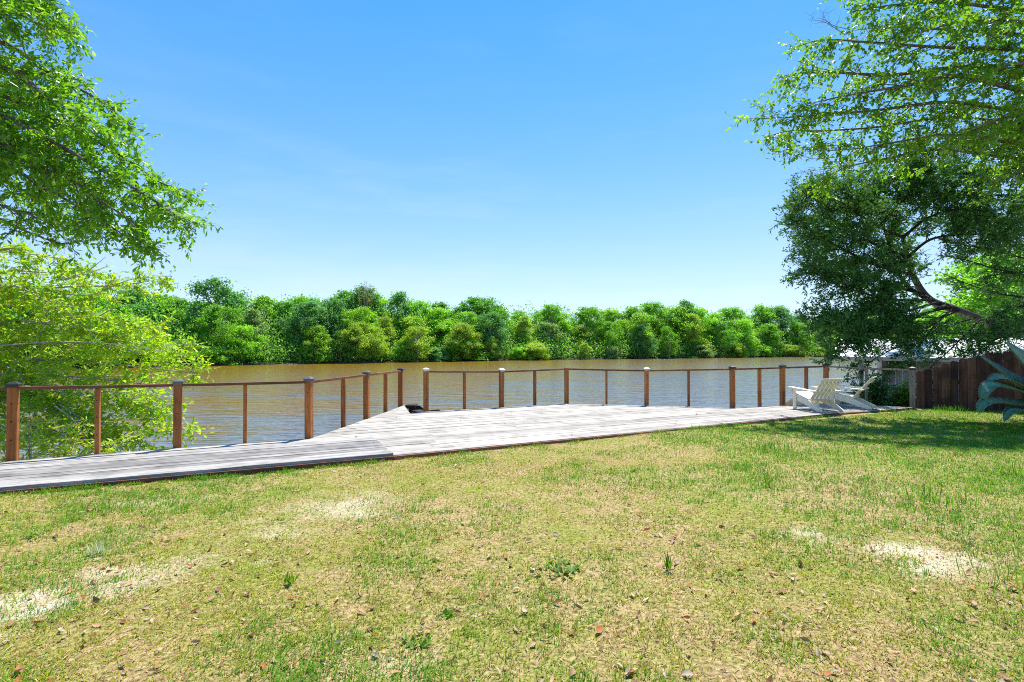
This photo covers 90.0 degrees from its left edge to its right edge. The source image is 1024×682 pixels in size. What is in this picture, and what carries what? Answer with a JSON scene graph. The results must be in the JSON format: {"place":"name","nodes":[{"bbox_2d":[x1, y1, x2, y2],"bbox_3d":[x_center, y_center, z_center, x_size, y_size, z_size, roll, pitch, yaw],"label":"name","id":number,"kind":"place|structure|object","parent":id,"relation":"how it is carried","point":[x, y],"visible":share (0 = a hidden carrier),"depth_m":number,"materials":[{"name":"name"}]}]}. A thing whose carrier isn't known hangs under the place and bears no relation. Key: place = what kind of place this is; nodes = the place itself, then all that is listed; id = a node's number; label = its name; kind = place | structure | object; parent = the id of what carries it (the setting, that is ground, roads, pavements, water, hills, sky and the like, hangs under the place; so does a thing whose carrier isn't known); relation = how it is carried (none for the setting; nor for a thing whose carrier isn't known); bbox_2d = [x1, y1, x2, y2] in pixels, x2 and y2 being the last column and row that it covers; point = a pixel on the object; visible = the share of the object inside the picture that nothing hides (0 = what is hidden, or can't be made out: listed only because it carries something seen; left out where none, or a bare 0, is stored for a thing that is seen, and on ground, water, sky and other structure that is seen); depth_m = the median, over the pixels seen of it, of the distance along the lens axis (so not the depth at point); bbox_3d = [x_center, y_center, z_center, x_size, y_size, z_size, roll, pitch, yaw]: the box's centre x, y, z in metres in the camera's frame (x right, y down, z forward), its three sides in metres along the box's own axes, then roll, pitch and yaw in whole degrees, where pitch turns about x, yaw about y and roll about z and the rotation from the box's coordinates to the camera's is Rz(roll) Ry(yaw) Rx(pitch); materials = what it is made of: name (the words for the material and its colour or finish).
{"place":"outdoors","nodes":[
{"label":"outdoors","id":0,"kind":"place"},
{"bbox_2d":[0,356,916,461],"bbox_3d":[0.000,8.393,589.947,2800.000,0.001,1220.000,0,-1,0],"label":"river water","id":1,"kind":"structure","parent":0,"point":[275,412],"depth_m":34.17,"materials":[{"name":"beige liquid"}]},
{"bbox_2d":[0,349,1023,681],"bbox_3d":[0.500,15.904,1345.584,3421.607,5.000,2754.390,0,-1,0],"label":"ground","id":2,"kind":"structure","parent":0,"point":[596,533],"depth_m":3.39,"materials":[{"name":"green plant"}]},
{"bbox_2d":[0,416,145,461],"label":"young shrub","id":3,"kind":"object","parent":2,"relation":"on","point":[61,447],"visible":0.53,"depth_m":7.78,"materials":[{"name":"green plant"}]},
{"bbox_2d":[0,235,216,456],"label":"lime green tree","id":4,"kind":"object","parent":2,"relation":"on","point":[41,300],"visible":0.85,"depth_m":10.20,"materials":[{"name":"green plant"}]},
{"bbox_2d":[69,312,150,365],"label":"oak tree","id":5,"kind":"object","parent":2,"relation":"on","point":[129,317],"visible":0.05,"depth_m":68.68,"materials":[{"name":"green plant"}]},
{"bbox_2d":[0,0,223,283],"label":"oak tree","id":6,"kind":"object","parent":2,"relation":"on","point":[44,159],"visible":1,"depth_m":9.17,"materials":[{"name":"green plant"}]},
{"bbox_2d":[101,302,135,322],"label":"cypress tree","id":7,"kind":"object","parent":2,"relation":"on","point":[124,308],"visible":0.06,"depth_m":75.28,"materials":[{"name":"green plant"}]},
{"bbox_2d":[96,287,179,336],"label":"oak tree","id":8,"kind":"object","parent":2,"relation":"on","point":[131,302],"visible":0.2,"depth_m":80.70,"materials":[{"name":"green plant"}]},
{"bbox_2d":[141,293,186,341],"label":"oak tree","id":9,"kind":"object","parent":2,"relation":"on","point":[163,300],"visible":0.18,"depth_m":83.57,"materials":[{"name":"green plant"}]},
{"bbox_2d":[158,297,199,344],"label":"oak tree","id":10,"kind":"object","parent":2,"relation":"on","point":[181,301],"visible":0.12,"depth_m":84.53,"materials":[{"name":"green plant"}]},
{"bbox_2d":[186,348,242,365],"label":"riverside bush","id":11,"kind":"object","parent":2,"relation":"on","point":[216,351],"visible":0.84,"depth_m":74.66,"materials":[{"name":"green plant"}]},
{"bbox_2d":[175,275,254,347],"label":"tall tree","id":12,"kind":"object","parent":2,"relation":"on","point":[230,297],"visible":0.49,"depth_m":82.04,"materials":[{"name":"green plant"}]},
{"bbox_2d":[187,303,244,354],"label":"oak tree","id":13,"kind":"object","parent":2,"relation":"on","point":[213,313],"visible":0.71,"depth_m":77.59,"materials":[{"name":"green plant"}]},
{"bbox_2d":[215,324,268,362],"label":"oak tree","id":14,"kind":"object","parent":2,"relation":"on","point":[245,330],"visible":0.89,"depth_m":78.03,"materials":[{"name":"green plant"}]},
{"bbox_2d":[228,308,280,359],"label":"cypress tree","id":15,"kind":"object","parent":2,"relation":"on","point":[253,314],"visible":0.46,"depth_m":81.26,"materials":[{"name":"green plant"}]},
{"bbox_2d":[243,294,287,343],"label":"tall tree","id":16,"kind":"object","parent":2,"relation":"on","point":[266,301],"visible":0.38,"depth_m":88.91,"materials":[{"name":"green plant"}]},
{"bbox_2d":[260,299,304,354],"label":"oak tree","id":17,"kind":"object","parent":2,"relation":"on","point":[285,304],"visible":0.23,"depth_m":89.61,"materials":[{"name":"green plant"}]},
{"bbox_2d":[273,292,329,346],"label":"oak tree","id":18,"kind":"object","parent":2,"relation":"on","point":[302,298],"visible":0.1,"depth_m":94.20,"materials":[{"name":"green plant"}]},
{"bbox_2d":[274,300,342,357],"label":"oak tree","id":19,"kind":"object","parent":2,"relation":"on","point":[302,310],"visible":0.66,"depth_m":85.63,"materials":[{"name":"green plant"}]},
{"bbox_2d":[298,324,334,361],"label":"willow tree","id":20,"kind":"object","parent":2,"relation":"on","point":[315,332],"visible":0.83,"depth_m":83.54,"materials":[{"name":"green plant"}]},
{"bbox_2d":[310,296,352,358],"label":"oak tree","id":21,"kind":"object","parent":2,"relation":"on","point":[332,319],"visible":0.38,"depth_m":88.94,"materials":[{"name":"green plant"}]},
{"bbox_2d":[327,330,350,361],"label":"tall tree","id":22,"kind":"object","parent":2,"relation":"on","point":[338,333],"visible":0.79,"depth_m":85.57,"materials":[{"name":"green plant"}]},
{"bbox_2d":[334,320,383,360],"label":"willow tree","id":23,"kind":"object","parent":2,"relation":"on","point":[357,328],"visible":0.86,"depth_m":86.05,"materials":[{"name":"green plant"}]},
{"bbox_2d":[334,305,383,359],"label":"willow tree","id":24,"kind":"object","parent":2,"relation":"on","point":[359,314],"visible":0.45,"depth_m":89.31,"materials":[{"name":"green plant"}]},
{"bbox_2d":[344,283,394,343],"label":"tall tree","id":25,"kind":"object","parent":2,"relation":"on","point":[377,308],"visible":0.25,"depth_m":95.62,"materials":[{"name":"green plant"}]},
{"bbox_2d":[355,325,391,359],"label":"oak tree","id":26,"kind":"object","parent":2,"relation":"on","point":[373,330],"visible":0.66,"depth_m":87.81,"materials":[{"name":"green plant"}]},
{"bbox_2d":[359,291,399,339],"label":"tall tree","id":27,"kind":"object","parent":2,"relation":"on","point":[386,312],"visible":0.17,"depth_m":98.20,"materials":[{"name":"green plant"}]},
{"bbox_2d":[374,316,398,359],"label":"willow tree","id":28,"kind":"object","parent":2,"relation":"on","point":[386,320],"visible":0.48,"depth_m":92.33,"materials":[{"name":"green plant"}]},
{"bbox_2d":[377,290,417,338],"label":"tall tree","id":29,"kind":"object","parent":2,"relation":"on","point":[396,297],"visible":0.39,"depth_m":99.82,"materials":[{"name":"green plant"}]},
{"bbox_2d":[394,339,413,361],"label":"oak tree","id":30,"kind":"object","parent":2,"relation":"on","point":[402,343],"visible":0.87,"depth_m":90.87,"materials":[{"name":"green plant"}]},
{"bbox_2d":[401,629,433,649],"bbox_3d":[-0.468,1.475,2.530,0.169,0.057,0.171,0,-1,0],"label":"weed","id":31,"kind":"object","parent":2,"relation":"on","point":[424,642],"visible":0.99,"depth_m":2.53,"materials":[{"name":"green plant"}]},
{"bbox_2d":[400,324,435,361],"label":"willow tree","id":32,"kind":"object","parent":2,"relation":"on","point":[413,331],"visible":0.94,"depth_m":91.85,"materials":[{"name":"green plant"}]},
{"bbox_2d":[421,347,448,361],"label":"riverside bush","id":33,"kind":"object","parent":2,"relation":"on","point":[437,353],"visible":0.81,"depth_m":93.19,"materials":[{"name":"green plant"}]},
{"bbox_2d":[424,307,457,347],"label":"willow tree","id":34,"kind":"object","parent":2,"relation":"on","point":[439,314],"visible":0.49,"depth_m":99.33,"materials":[{"name":"green plant"}]},
{"bbox_2d":[428,301,456,342],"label":"tall tree","id":35,"kind":"object","parent":2,"relation":"on","point":[441,305],"visible":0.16,"depth_m":103.14,"materials":[{"name":"green plant"}]},
{"bbox_2d":[0,282,896,366],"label":"undergrowth","id":36,"kind":"object","parent":2,"relation":"on","point":[282,348],"visible":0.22,"depth_m":91.19,"materials":[{"name":"green plant"}]},
{"bbox_2d":[326,289,384,329],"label":"oak tree","id":37,"kind":"object","parent":36,"relation":"on","point":[341,296],"visible":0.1,"depth_m":96.62,"materials":[{"name":"green plant"}]},
{"bbox_2d":[388,315,438,357],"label":"willow tree","id":38,"kind":"object","parent":36,"relation":"on","point":[406,321],"visible":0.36,"depth_m":96.18,"materials":[{"name":"green plant"}]},
{"bbox_2d":[389,298,443,346],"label":"oak tree","id":39,"kind":"object","parent":36,"relation":"on","point":[421,309],"visible":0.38,"depth_m":99.27,"materials":[{"name":"green plant"}]},
{"bbox_2d":[444,338,495,360],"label":"riverside bush","id":40,"kind":"object","parent":36,"relation":"on","point":[478,353],"visible":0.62,"depth_m":96.90,"materials":[{"name":"green plant"}]},
{"bbox_2d":[483,305,517,349],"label":"oak tree","id":41,"kind":"object","parent":36,"relation":"on","point":[500,312],"visible":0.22,"depth_m":109.83,"materials":[{"name":"green plant"}]},
{"bbox_2d":[508,347,534,358],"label":"riverside bush","id":42,"kind":"object","parent":36,"relation":"on","point":[518,351],"visible":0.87,"depth_m":102.14,"materials":[{"name":"green plant"}]},
{"bbox_2d":[531,321,565,355],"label":"willow tree","id":43,"kind":"object","parent":36,"relation":"on","point":[546,326],"visible":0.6,"depth_m":109.98,"materials":[{"name":"green plant"}]},
{"bbox_2d":[567,324,592,356],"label":"tall tree","id":44,"kind":"object","parent":36,"relation":"on","point":[580,328],"visible":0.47,"depth_m":113.53,"materials":[{"name":"green plant"}]},
{"bbox_2d":[577,343,591,358],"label":"willow tree","id":45,"kind":"object","parent":36,"relation":"on","point":[583,346],"visible":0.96,"depth_m":108.54,"materials":[{"name":"green plant"}]},
{"bbox_2d":[583,307,633,351],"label":"oak tree","id":46,"kind":"object","parent":36,"relation":"on","point":[612,313],"visible":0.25,"depth_m":121.89,"materials":[{"name":"green plant"}]},
{"bbox_2d":[723,341,748,357],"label":"riverside bush","id":47,"kind":"object","parent":36,"relation":"on","point":[738,350],"visible":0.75,"depth_m":124.91,"materials":[{"name":"green plant"}]},
{"bbox_2d":[778,344,806,356],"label":"riverside bush","id":48,"kind":"object","parent":36,"relation":"on","point":[798,350],"visible":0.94,"depth_m":131.69,"materials":[{"name":"green plant"}]},
{"bbox_2d":[0,403,914,494],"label":"wooden deck","id":49,"kind":"structure","parent":2,"relation":"on","point":[406,433],"depth_m":7.68,"materials":[{"name":"grey wood"}]},
{"bbox_2d":[0,368,403,460],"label":"deck railing","id":50,"kind":"object","parent":49,"relation":"on","point":[13,388],"visible":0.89,"depth_m":7.13,"materials":[{"name":"brown wood"}]},
{"bbox_2d":[405,404,439,412],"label":"river steps","id":51,"kind":"structure","parent":49,"relation":"attached to","point":[414,408],"depth_m":12.19,"materials":[{"name":"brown wood"}]},
{"bbox_2d":[788,378,843,412],"bbox_3d":[6.745,1.161,11.329,0.706,0.720,0.934,0,-1,-10],"label":"garden chair","id":52,"kind":"object","parent":49,"relation":"on","point":[824,390],"visible":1,"depth_m":11.17,"materials":[{"name":"white paint"}]},
{"bbox_2d":[829,376,876,409],"bbox_3d":[7.850,1.166,11.864,0.934,0.720,0.706,-1,-1,44],"label":"garden chair","id":53,"kind":"object","parent":49,"relation":"on","point":[852,399],"visible":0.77,"depth_m":11.74,"materials":[{"name":"white paint"}]},
{"bbox_2d":[443,321,483,360],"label":"willow tree","id":54,"kind":"object","parent":2,"relation":"on","point":[465,331],"visible":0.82,"depth_m":95.98,"materials":[{"name":"green plant"}]},
{"bbox_2d":[446,311,491,350],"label":"oak tree","id":55,"kind":"object","parent":2,"relation":"on","point":[469,318],"visible":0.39,"depth_m":101.61,"materials":[{"name":"green plant"}]},
{"bbox_2d":[451,296,515,344],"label":"oak tree","id":56,"kind":"object","parent":2,"relation":"on","point":[479,306],"visible":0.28,"depth_m":107.53,"materials":[{"name":"green plant"}]},
{"bbox_2d":[481,337,500,360],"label":"oak tree","id":57,"kind":"object","parent":2,"relation":"on","point":[495,353],"visible":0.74,"depth_m":99.91,"materials":[{"name":"green plant"}]},
{"bbox_2d":[473,311,513,357],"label":"oak tree","id":58,"kind":"object","parent":2,"relation":"on","point":[492,317],"visible":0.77,"depth_m":101.93,"materials":[{"name":"green plant"}]},
{"bbox_2d":[0,405,1023,681],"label":"fallen leaves","id":59,"kind":"object","parent":2,"relation":"on","point":[532,643],"visible":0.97,"depth_m":2.98,"materials":[{"name":"brown plant"}]},
{"bbox_2d":[507,314,544,351],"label":"cypress tree","id":60,"kind":"object","parent":2,"relation":"on","point":[524,323],"visible":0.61,"depth_m":107.44,"materials":[{"name":"green plant"}]},
{"bbox_2d":[516,342,551,359],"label":"riverside bush","id":61,"kind":"object","parent":2,"relation":"on","point":[539,348],"visible":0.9,"depth_m":102.74,"materials":[{"name":"green plant"}]},
{"bbox_2d":[532,302,570,343],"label":"tall tree","id":62,"kind":"object","parent":2,"relation":"on","point":[548,311],"visible":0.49,"depth_m":113.36,"materials":[{"name":"green plant"}]},
{"bbox_2d":[532,558,580,577],"bbox_3d":[0.289,1.481,3.354,0.298,0.053,0.302,0,-1,30],"label":"weed","id":63,"kind":"object","parent":2,"relation":"on","point":[573,569],"visible":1,"depth_m":3.37,"materials":[{"name":"green plant"}]},
{"bbox_2d":[544,313,581,351],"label":"oak tree","id":64,"kind":"object","parent":2,"relation":"on","point":[564,318],"visible":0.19,"depth_m":115.42,"materials":[{"name":"green plant"}]},
{"bbox_2d":[569,306,608,352],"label":"oak tree","id":65,"kind":"object","parent":2,"relation":"on","point":[587,315],"visible":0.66,"depth_m":116.22,"materials":[{"name":"green plant"}]},
{"bbox_2d":[594,321,624,353],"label":"oak tree","id":66,"kind":"object","parent":2,"relation":"on","point":[606,328],"visible":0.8,"depth_m":114.30,"materials":[{"name":"green plant"}]},
{"bbox_2d":[598,345,621,358],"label":"riverside bush","id":67,"kind":"object","parent":2,"relation":"on","point":[613,352],"visible":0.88,"depth_m":110.94,"materials":[{"name":"green plant"}]},
{"bbox_2d":[618,305,653,348],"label":"tall tree","id":68,"kind":"object","parent":2,"relation":"on","point":[627,314],"visible":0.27,"depth_m":124.12,"materials":[{"name":"green plant"}]},
{"bbox_2d":[622,311,656,357],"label":"willow tree","id":69,"kind":"object","parent":2,"relation":"on","point":[643,319],"visible":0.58,"depth_m":117.27,"materials":[{"name":"green plant"}]},
{"bbox_2d":[626,325,658,358],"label":"oak tree","id":70,"kind":"object","parent":2,"relation":"on","point":[640,331],"visible":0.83,"depth_m":114.54,"materials":[{"name":"green plant"}]},
{"bbox_2d":[637,301,675,347],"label":"oak tree","id":71,"kind":"object","parent":2,"relation":"on","point":[652,310],"visible":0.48,"depth_m":124.08,"materials":[{"name":"green plant"}]},
{"bbox_2d":[422,363,915,411],"bbox_3d":[3.714,1.217,12.248,11.492,1.333,1.466,0,-1,-4],"label":"deck railing","id":72,"kind":"object","parent":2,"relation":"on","point":[731,369],"visible":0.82,"depth_m":12.26,"materials":[{"name":"brown wood"}]},
{"bbox_2d":[657,326,680,358],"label":"tall tree","id":73,"kind":"object","parent":2,"relation":"on","point":[665,331],"visible":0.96,"depth_m":116.71,"materials":[{"name":"green plant"}]},
{"bbox_2d":[655,304,705,353],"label":"oak tree","id":74,"kind":"object","parent":2,"relation":"on","point":[677,312],"visible":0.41,"depth_m":123.53,"materials":[{"name":"green plant"}]},
{"bbox_2d":[672,299,706,331],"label":"tall tree","id":75,"kind":"object","parent":2,"relation":"on","point":[686,303],"visible":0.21,"depth_m":126.68,"materials":[{"name":"green plant"}]},
{"bbox_2d":[672,313,716,356],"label":"cypress tree","id":76,"kind":"object","parent":2,"relation":"on","point":[694,335],"visible":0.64,"depth_m":122.67,"materials":[{"name":"green plant"}]},
{"bbox_2d":[680,305,728,348],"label":"oak tree","id":77,"kind":"object","parent":2,"relation":"on","point":[703,311],"visible":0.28,"depth_m":126.18,"materials":[{"name":"green plant"}]},
{"bbox_2d":[702,320,739,355],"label":"oak tree","id":78,"kind":"object","parent":2,"relation":"on","point":[720,326],"visible":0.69,"depth_m":125.22,"materials":[{"name":"green plant"}]},
{"bbox_2d":[713,306,753,344],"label":"oak tree","id":79,"kind":"object","parent":2,"relation":"on","point":[733,313],"visible":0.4,"depth_m":135.66,"materials":[{"name":"green plant"}]},
{"bbox_2d":[726,318,760,356],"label":"tree","id":80,"kind":"object","parent":2,"relation":"on","point":[742,329],"visible":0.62,"depth_m":128.54,"materials":[{"name":"green plant"}]},
{"bbox_2d":[745,303,781,340],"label":"tall tree","id":81,"kind":"object","parent":2,"relation":"on","point":[761,311],"visible":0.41,"depth_m":138.73,"materials":[{"name":"green plant"}]},
{"bbox_2d":[755,345,775,356],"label":"riverside bush","id":82,"kind":"object","parent":2,"relation":"on","point":[769,350],"visible":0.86,"depth_m":129.38,"materials":[{"name":"green plant"}]},
{"bbox_2d":[750,440,792,454],"bbox_3d":[3.596,1.441,7.056,0.599,0.181,0.467,0,-1,0],"label":"grass tuft","id":83,"kind":"object","parent":2,"relation":"on","point":[764,447],"visible":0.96,"depth_m":7.04,"materials":[{"name":"green plant"}]},
{"bbox_2d":[755,323,789,352],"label":"oak tree","id":84,"kind":"object","parent":2,"relation":"on","point":[770,329],"visible":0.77,"depth_m":132.41,"materials":[{"name":"green plant"}]},
{"bbox_2d":[759,305,800,352],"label":"oak tree","id":85,"kind":"object","parent":2,"relation":"on","point":[781,312],"visible":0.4,"depth_m":139.70,"materials":[{"name":"green plant"}]},
{"bbox_2d":[781,322,814,351],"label":"oak tree","id":86,"kind":"object","parent":2,"relation":"on","point":[800,338],"visible":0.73,"depth_m":135.25,"materials":[{"name":"green plant"}]},
{"bbox_2d":[724,0,1023,206],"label":"birch tree","id":87,"kind":"object","parent":2,"relation":"on","point":[998,31],"visible":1,"depth_m":12.00,"materials":[{"name":"green plant"}]},
{"bbox_2d":[844,370,906,405],"bbox_3d":[9.512,1.615,13.324,1.250,1.771,1.275,0,-1,-30],"label":"bush","id":88,"kind":"object","parent":2,"relation":"on","point":[876,395],"visible":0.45,"depth_m":13.26,"materials":[{"name":"green plant"}]},
{"bbox_2d":[767,108,1023,390],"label":"tree","id":89,"kind":"object","parent":2,"relation":"on","point":[858,329],"visible":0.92,"depth_m":14.82,"materials":[{"name":"green plant"}]},
{"bbox_2d":[883,378,916,407],"bbox_3d":[10.203,1.675,13.102,1.223,1.435,1.286,0,-1,-42],"label":"bush","id":90,"kind":"object","parent":2,"relation":"on","point":[902,390],"visible":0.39,"depth_m":13.06,"materials":[{"name":"green plant"}]},
{"bbox_2d":[833,338,1023,404],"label":"boat shed","id":91,"kind":"object","parent":2,"relation":"on","point":[901,377],"visible":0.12,"depth_m":16.53,"materials":[{"name":"metal"}]},
{"bbox_2d":[900,484,979,509],"bbox_3d":[3.986,1.413,4.716,0.600,0.182,0.458,0,-1,0],"label":"grass tuft","id":92,"kind":"object","parent":2,"relation":"on","point":[947,501],"visible":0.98,"depth_m":4.68,"materials":[{"name":"green plant"}]},
{"bbox_2d":[913,250,1017,324],"bbox_3d":[36.563,-1.625,37.709,10.724,10.171,11.230,0,-1,-7],"label":"leafy tree","id":93,"kind":"object","parent":2,"relation":"on","point":[956,276],"visible":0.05,"depth_m":38.87,"materials":[{"name":"green plant"}]},
{"bbox_2d":[916,351,1023,410],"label":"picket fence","id":94,"kind":"object","parent":2,"relation":"on","point":[952,383],"visible":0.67,"depth_m":11.84,"materials":[{"name":"brown wood"}]},
{"bbox_2d":[918,247,1023,357],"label":"leafy tree","id":95,"kind":"object","parent":2,"relation":"on","point":[970,305],"visible":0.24,"depth_m":25.48,"materials":[{"name":"green plant"}]},
{"bbox_2d":[954,550,1023,596],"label":"grass tuft","id":96,"kind":"object","parent":2,"relation":"on","point":[996,574],"visible":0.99,"depth_m":3.12,"materials":[{"name":"green plant"}]},
{"bbox_2d":[976,340,1023,421],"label":"agave plant","id":97,"kind":"object","parent":2,"relation":"on","point":[989,386],"visible":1,"depth_m":8.97,"materials":[{"name":"green plant"}]},
{"bbox_2d":[990,461,1023,476],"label":"grass tuft","id":98,"kind":"object","parent":2,"relation":"on","point":[1020,473],"visible":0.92,"depth_m":5.84,"materials":[{"name":"green plant"}]},
{"bbox_2d":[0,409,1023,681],"bbox_3d":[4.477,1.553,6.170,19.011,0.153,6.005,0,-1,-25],"label":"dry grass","id":99,"kind":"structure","parent":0,"point":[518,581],"depth_m":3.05,"materials":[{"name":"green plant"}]},
{"bbox_2d":[0,0,1023,343],"label":"sky","id":100,"kind":"structure","parent":0,"point":[574,154],"materials":[{"name":"blue"}]},
{"bbox_2d":[688,345,716,357],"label":"riverside bush","id":101,"kind":"object","parent":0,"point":[698,353],"visible":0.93,"depth_m":119.38,"materials":[{"name":"green plant"}]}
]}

